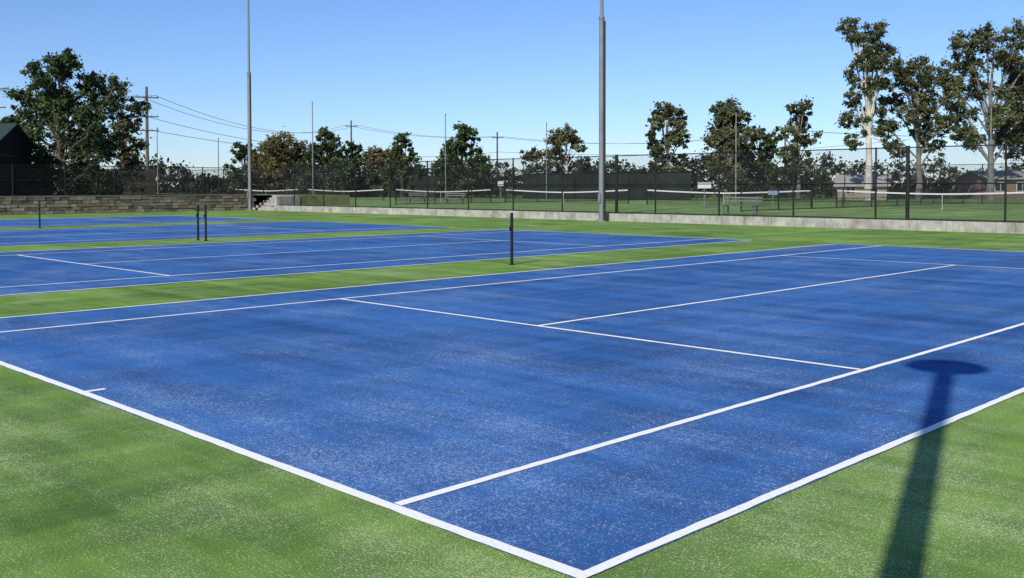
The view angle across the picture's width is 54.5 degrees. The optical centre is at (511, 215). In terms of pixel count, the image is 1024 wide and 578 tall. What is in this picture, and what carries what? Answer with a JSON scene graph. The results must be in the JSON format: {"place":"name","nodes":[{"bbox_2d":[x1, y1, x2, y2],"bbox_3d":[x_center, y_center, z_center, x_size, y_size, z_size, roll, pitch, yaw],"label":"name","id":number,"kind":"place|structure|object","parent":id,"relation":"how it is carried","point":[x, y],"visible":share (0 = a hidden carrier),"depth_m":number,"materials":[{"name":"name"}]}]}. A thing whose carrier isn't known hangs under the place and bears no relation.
{"place":"outdoors","nodes":[
{"label":"outdoors","id":0,"kind":"place"},
{"bbox_2d":[0,154,14,156],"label":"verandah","id":1,"kind":"object","parent":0,"point":[3,155],"visible":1,"depth_m":67.29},
{"bbox_2d":[135,86,158,184],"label":"power pole","id":2,"kind":"object","parent":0,"point":[146,130],"visible":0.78,"depth_m":99.69,"materials":[{"name":"brown wood"}]},
{"bbox_2d":[0,193,349,204],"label":"grass bank","id":3,"kind":"structure","parent":0,"point":[260,198],"depth_m":72.25,"materials":[{"name":"green plant"}]},
{"bbox_2d":[0,128,31,195],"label":"walls","id":4,"kind":"structure","parent":3,"relation":"on","point":[13,142],"depth_m":71.58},
{"bbox_2d":[0,123,37,149],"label":"roof","id":5,"kind":"structure","parent":4,"relation":"on","point":[6,129],"depth_m":71.07,"materials":[{"name":"grey metal"}]},
{"bbox_2d":[9,168,110,197],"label":"shrub","id":6,"kind":"object","parent":3,"relation":"on","point":[44,185],"visible":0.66,"depth_m":72.41,"materials":[{"name":"green plant"}]},
{"bbox_2d":[0,47,125,194],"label":"broadleaf tree","id":7,"kind":"object","parent":3,"relation":"on","point":[53,106],"visible":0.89,"depth_m":74.87,"materials":[{"name":"green plant"}]},
{"bbox_2d":[32,169,156,194],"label":"paling fence","id":8,"kind":"object","parent":3,"relation":"on","point":[152,184],"visible":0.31,"depth_m":76.95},
{"bbox_2d":[85,163,157,194],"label":"shrub","id":9,"kind":"object","parent":3,"relation":"on","point":[105,176],"visible":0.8,"depth_m":72.86,"materials":[{"name":"green plant"}]},
{"bbox_2d":[97,73,151,170],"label":"gum tree","id":10,"kind":"object","parent":3,"relation":"on","point":[124,124],"visible":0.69,"depth_m":84.66,"materials":[{"name":"green plant"}]},
{"bbox_2d":[218,138,218,191],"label":"light pole","id":11,"kind":"object","parent":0,"point":[218,162],"visible":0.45,"depth_m":94.84,"materials":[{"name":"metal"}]},
{"bbox_2d":[349,120,357,141],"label":"power pole","id":12,"kind":"object","parent":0,"point":[351,130],"visible":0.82,"depth_m":169.55,"materials":[{"name":"wood"}]},
{"bbox_2d":[0,88,908,156],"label":"power lines","id":13,"kind":"object","parent":12,"relation":"attached to","point":[380,131],"visible":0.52,"depth_m":128.53,"materials":[{"name":"black metal"}]},
{"bbox_2d":[492,132,502,171],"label":"power pole","id":14,"kind":"object","parent":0,"point":[496,137],"visible":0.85,"depth_m":169.62,"materials":[{"name":"wood"}]},
{"bbox_2d":[0,205,1023,577],"bbox_3d":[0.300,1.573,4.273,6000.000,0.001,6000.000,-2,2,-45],"label":"ground","id":15,"kind":"structure","parent":0,"point":[92,489],"depth_m":5.41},
{"bbox_2d":[38,201,41,227],"bbox_3d":[-19.413,-0.050,40.866,0.135,1.120,0.135,-1,2,-30],"label":"net post","id":16,"kind":"object","parent":15,"relation":"on","point":[39,216],"visible":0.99,"depth_m":40.84,"materials":[{"name":"black metal"}]},
{"bbox_2d":[0,194,256,214],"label":"stone wall","id":17,"kind":"structure","parent":15,"relation":"on","point":[22,205],"depth_m":64.41,"materials":[{"name":"stone"}]},
{"bbox_2d":[0,164,243,195],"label":"chain link fence","id":18,"kind":"object","parent":17,"relation":"on","point":[36,190],"visible":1,"depth_m":64.50,"materials":[{"name":"black metal"}]},
{"bbox_2d":[0,215,269,227],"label":"tennis court","id":19,"kind":"object","parent":15,"relation":"on","point":[5,223],"visible":0.98,"depth_m":49.45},
{"bbox_2d":[196,205,198,239],"bbox_3d":[-9.885,0.220,31.306,0.135,1.120,0.135,-1,2,-30],"label":"net post","id":20,"kind":"object","parent":15,"relation":"on","point":[197,215],"visible":1,"depth_m":31.28,"materials":[{"name":"black metal"}]},
{"bbox_2d":[204,205,207,240],"bbox_3d":[-9.532,0.230,30.952,0.135,1.120,0.135,-1,2,-30],"label":"net post","id":21,"kind":"object","parent":15,"relation":"on","point":[205,211],"visible":1,"depth_m":30.93,"materials":[{"name":"black metal"}]},
{"bbox_2d":[0,221,454,245],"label":"tennis court","id":22,"kind":"object","parent":15,"relation":"on","point":[65,236],"visible":1,"depth_m":37.38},
{"bbox_2d":[247,0,251,209],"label":"floodlight pole","id":23,"kind":"object","parent":15,"relation":"on","point":[249,194],"visible":1,"depth_m":69.81,"materials":[{"name":"metal"}]},
{"bbox_2d":[252,195,299,210],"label":"concrete steps","id":24,"kind":"structure","parent":15,"relation":"on","point":[271,203],"depth_m":69.84,"materials":[{"name":"grey concrete"}]},
{"bbox_2d":[0,229,747,295],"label":"tennis court","id":25,"kind":"object","parent":15,"relation":"on","point":[31,272],"visible":1,"depth_m":24.31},
{"bbox_2d":[0,244,1023,577],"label":"tennis court","id":26,"kind":"object","parent":15,"relation":"on","point":[584,420],"visible":1,"depth_m":8.83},
{"bbox_2d":[509,213,514,264],"bbox_3d":[-0.005,0.499,21.393,0.135,1.120,0.135,-1,2,-30],"label":"net post","id":27,"kind":"object","parent":15,"relation":"on","point":[511,238],"visible":1,"depth_m":21.36,"materials":[{"name":"black metal"}]},
{"bbox_2d":[596,0,606,220],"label":"floodlight pole","id":28,"kind":"object","parent":15,"relation":"on","point":[602,123],"visible":0.98,"depth_m":47.19,"materials":[{"name":"metal"}]},
{"bbox_2d":[277,205,1023,233],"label":"concrete wall","id":29,"kind":"structure","parent":15,"relation":"on","point":[969,226],"depth_m":43.43,"materials":[{"name":"grey concrete"}]},
{"bbox_2d":[278,143,1023,221],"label":"chain link fence","id":30,"kind":"object","parent":29,"relation":"on","point":[907,181],"visible":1,"depth_m":43.58,"materials":[{"name":"black metal"}]},
{"bbox_2d":[0,0,1023,186],"label":"sky","id":31,"kind":"structure","parent":0,"point":[509,68],"materials":[{"name":"blue"}]},
{"bbox_2d":[161,186,1023,222],"bbox_3d":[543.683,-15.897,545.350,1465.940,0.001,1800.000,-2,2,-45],"label":"grass field","id":32,"kind":"structure","parent":0,"point":[861,211],"depth_m":61.77,"materials":[{"name":"green plant"}]},
{"bbox_2d":[156,127,157,192],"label":"light pole","id":33,"kind":"object","parent":32,"relation":"on","point":[157,158],"visible":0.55,"depth_m":99.83,"materials":[{"name":"metal"}]},
{"bbox_2d":[222,141,257,193],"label":"green tree","id":34,"kind":"object","parent":32,"relation":"on","point":[241,153],"visible":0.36,"depth_m":138.97,"materials":[{"name":"green plant"}]},
{"bbox_2d":[156,166,347,193],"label":"chain link fence","id":35,"kind":"object","parent":32,"relation":"on","point":[308,176],"visible":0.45,"depth_m":87.68,"materials":[{"name":"black metal"}]},
{"bbox_2d":[235,189,298,193],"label":"tennis net","id":36,"kind":"object","parent":32,"relation":"on","point":[265,191],"visible":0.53,"depth_m":107.55,"materials":[{"name":"black fabric"}]},
{"bbox_2d":[246,126,310,193],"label":"autumn tree","id":37,"kind":"object","parent":32,"relation":"on","point":[269,156],"visible":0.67,"depth_m":127.56,"materials":[{"name":"green plant"}]},
{"bbox_2d":[312,102,313,194],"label":"light pole","id":38,"kind":"object","parent":32,"relation":"on","point":[312,148],"visible":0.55,"depth_m":89.81,"materials":[{"name":"metal"}]},
{"bbox_2d":[188,175,437,196],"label":"shade cloth fence","id":39,"kind":"object","parent":32,"relation":"on","point":[378,179],"visible":0.07,"depth_m":121.77,"materials":[{"name":"fabric"}]},
{"bbox_2d":[283,126,361,196],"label":"green tree","id":40,"kind":"object","parent":32,"relation":"on","point":[333,157],"visible":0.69,"depth_m":119.26,"materials":[{"name":"green plant"}]},
{"bbox_2d":[307,189,383,200],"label":"tennis net","id":41,"kind":"object","parent":32,"relation":"on","point":[353,193],"visible":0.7,"depth_m":95.63,"materials":[{"name":"black fabric"}]},
{"bbox_2d":[333,140,375,196],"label":"green tree","id":42,"kind":"object","parent":32,"relation":"on","point":[351,150],"visible":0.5,"depth_m":121.50,"materials":[{"name":"green plant"}]},
{"bbox_2d":[53,154,660,196],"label":"hedge","id":43,"kind":"object","parent":32,"relation":"on","point":[244,177],"visible":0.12,"depth_m":127.77,"materials":[{"name":"green plant"}]},
{"bbox_2d":[363,145,406,175],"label":"autumn tree","id":44,"kind":"object","parent":32,"relation":"on","point":[375,151],"visible":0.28,"depth_m":130.47,"materials":[{"name":"green plant"}]},
{"bbox_2d":[372,132,426,196],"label":"conifer tree","id":45,"kind":"object","parent":32,"relation":"on","point":[403,141],"visible":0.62,"depth_m":119.37,"materials":[{"name":"green plant"}]},
{"bbox_2d":[404,192,426,203],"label":"park bench","id":46,"kind":"object","parent":32,"relation":"on","point":[415,197],"visible":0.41,"depth_m":78.10,"materials":[{"name":"metal"}]},
{"bbox_2d":[396,189,491,201],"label":"tennis net","id":47,"kind":"object","parent":32,"relation":"on","point":[448,196],"visible":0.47,"depth_m":86.35,"materials":[{"name":"black fabric"}]},
{"bbox_2d":[444,114,445,200],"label":"light pole","id":48,"kind":"object","parent":32,"relation":"on","point":[445,150],"visible":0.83,"depth_m":89.81,"materials":[{"name":"metal"}]},
{"bbox_2d":[442,193,465,203],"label":"park bench","id":49,"kind":"object","parent":32,"relation":"on","point":[447,198],"visible":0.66,"depth_m":74.00,"materials":[{"name":"metal"}]},
{"bbox_2d":[429,121,499,197],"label":"green tree","id":50,"kind":"object","parent":32,"relation":"on","point":[459,147],"visible":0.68,"depth_m":114.03,"materials":[{"name":"green plant"}]},
{"bbox_2d":[395,169,647,204],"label":"chain link fence","id":51,"kind":"object","parent":32,"relation":"on","point":[470,186],"visible":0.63,"depth_m":80.39,"materials":[{"name":"black metal"}]},
{"bbox_2d":[34,145,1021,194],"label":"distant trees","id":52,"kind":"object","parent":32,"relation":"on","point":[829,163],"visible":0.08,"depth_m":149.10,"materials":[{"name":"green plant"}]},
{"bbox_2d":[519,146,550,179],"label":"gum tree","id":53,"kind":"object","parent":32,"relation":"on","point":[532,153],"visible":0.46,"depth_m":121.78,"materials":[{"name":"green plant"}]},
{"bbox_2d":[545,122,546,199],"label":"light pole","id":54,"kind":"object","parent":32,"relation":"on","point":[546,154],"visible":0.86,"depth_m":94.81,"materials":[{"name":"metal"}]},
{"bbox_2d":[539,122,590,173],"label":"gum tree","id":55,"kind":"object","parent":32,"relation":"on","point":[565,136],"visible":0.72,"depth_m":114.48,"materials":[{"name":"green plant"}]},
{"bbox_2d":[506,189,628,203],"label":"tennis net","id":56,"kind":"object","parent":32,"relation":"on","point":[584,192],"visible":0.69,"depth_m":76.75,"materials":[{"name":"black fabric"}]},
{"bbox_2d":[523,172,690,199],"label":"shade cloth fence","id":57,"kind":"object","parent":32,"relation":"on","point":[652,179],"visible":0.41,"depth_m":97.01,"materials":[{"name":"green fabric"}]},
{"bbox_2d":[645,101,691,171],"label":"gum tree","id":58,"kind":"object","parent":32,"relation":"on","point":[678,123],"visible":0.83,"depth_m":104.31,"materials":[{"name":"green plant"}]},
{"bbox_2d":[697,182,710,207],"bbox_3d":[11.598,-1.221,59.978,0.830,1.555,0.085,0,2,0],"label":"notice sign","id":59,"kind":"object","parent":32,"relation":"on","point":[701,184],"visible":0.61,"depth_m":59.92,"materials":[{"name":"white metal"}]},
{"bbox_2d":[646,189,811,206],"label":"tennis net","id":60,"kind":"object","parent":32,"relation":"on","point":[713,193],"visible":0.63,"depth_m":66.94,"materials":[{"name":"black fabric"}]},
{"bbox_2d":[700,97,763,196],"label":"gum tree","id":61,"kind":"object","parent":32,"relation":"on","point":[722,139],"visible":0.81,"depth_m":104.51,"materials":[{"name":"green plant"}]},
{"bbox_2d":[447,163,1023,203],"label":"chain link fence","id":62,"kind":"object","parent":32,"relation":"on","point":[933,185],"visible":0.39,"depth_m":81.22,"materials":[{"name":"black metal"}]},
{"bbox_2d":[735,113,736,201],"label":"light pole","id":63,"kind":"object","parent":32,"relation":"on","point":[735,155],"visible":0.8,"depth_m":79.87,"materials":[{"name":"metal"}]},
{"bbox_2d":[722,196,761,214],"bbox_3d":[10.620,-0.464,46.329,2.000,0.860,0.620,1,2,43],"label":"park bench","id":64,"kind":"object","parent":32,"relation":"on","point":[756,200],"visible":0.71,"depth_m":46.24,"materials":[{"name":"metal"}]},
{"bbox_2d":[745,124,783,196],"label":"gum tree","id":65,"kind":"object","parent":32,"relation":"on","point":[768,142],"visible":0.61,"depth_m":107.31,"materials":[{"name":"green plant"}]},
{"bbox_2d":[768,191,777,205],"bbox_3d":[15.998,-1.012,60.985,0.630,1.060,0.085,0,2,0],"label":"notice sign","id":66,"kind":"object","parent":32,"relation":"on","point":[773,193],"visible":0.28,"depth_m":60.93,"materials":[{"name":"metal"}]},
{"bbox_2d":[568,149,1023,197],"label":"hedge","id":67,"kind":"object","parent":32,"relation":"on","point":[925,186],"visible":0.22,"depth_m":111.88,"materials":[{"name":"green plant"}]},
{"bbox_2d":[771,95,822,197],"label":"gum tree","id":68,"kind":"object","parent":32,"relation":"on","point":[799,140],"visible":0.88,"depth_m":104.63,"materials":[{"name":"green plant"}]},
{"bbox_2d":[740,188,963,211],"bbox_3d":[22.610,-1.111,62.584,30.076,1.140,0.076,-2,2,-45],"label":"net","id":69,"kind":"object","parent":32,"relation":"on","point":[812,197],"visible":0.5,"depth_m":59.48,"materials":[{"name":"black fabric"}]},
{"bbox_2d":[833,174,891,199],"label":"cottage","id":70,"kind":"structure","parent":32,"relation":"on","point":[880,186],"depth_m":94.54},
{"bbox_2d":[846,187,877,193],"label":"windows and doors","id":71,"kind":"structure","parent":70,"relation":"in","point":[847,187],"depth_m":94.36,"materials":[{"name":"white glass"}]},
{"bbox_2d":[834,16,907,199],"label":"gum tree","id":72,"kind":"object","parent":32,"relation":"on","point":[872,54],"visible":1,"depth_m":89.55,"materials":[{"name":"green plant"}]},
{"bbox_2d":[744,205,1014,215],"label":"court markings","id":73,"kind":"object","parent":32,"relation":"on","point":[912,206],"visible":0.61,"depth_m":52.01,"materials":[{"name":"paint"}]},
{"bbox_2d":[876,54,967,199],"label":"gum tree","id":74,"kind":"object","parent":32,"relation":"on","point":[920,100],"visible":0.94,"depth_m":91.51,"materials":[{"name":"green plant"}]},
{"bbox_2d":[836,190,1023,208],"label":"tennis net","id":75,"kind":"object","parent":32,"relation":"on","point":[942,194],"visible":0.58,"depth_m":56.69,"materials":[{"name":"black fabric"}]},
{"bbox_2d":[942,16,1023,199],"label":"gum tree","id":76,"kind":"object","parent":32,"relation":"on","point":[966,134],"visible":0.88,"depth_m":91.57,"materials":[{"name":"green plant"}]},
{"bbox_2d":[989,108,991,201],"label":"light pole","id":77,"kind":"object","parent":32,"relation":"on","point":[990,148],"visible":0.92,"depth_m":77.84,"materials":[{"name":"metal"}]},
{"bbox_2d":[986,59,1023,162],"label":"gum tree","id":78,"kind":"object","parent":32,"relation":"on","point":[1016,155],"visible":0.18,"depth_m":96.62,"materials":[{"name":"green plant"}]},
{"bbox_2d":[958,173,1023,198],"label":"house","id":79,"kind":"structure","parent":0,"point":[973,179],"depth_m":96.71,"materials":[{"name":"red brick"}]},
{"bbox_2d":[954,170,1023,179],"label":"roof","id":80,"kind":"structure","parent":79,"relation":"on","point":[1003,172],"depth_m":96.75,"materials":[{"name":"metal"}]},
{"bbox_2d":[995,182,1023,191],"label":"windows and doors","id":81,"kind":"structure","parent":79,"relation":"attached to","point":[1002,186],"depth_m":95.29,"materials":[{"name":"white glass"}]}
]}

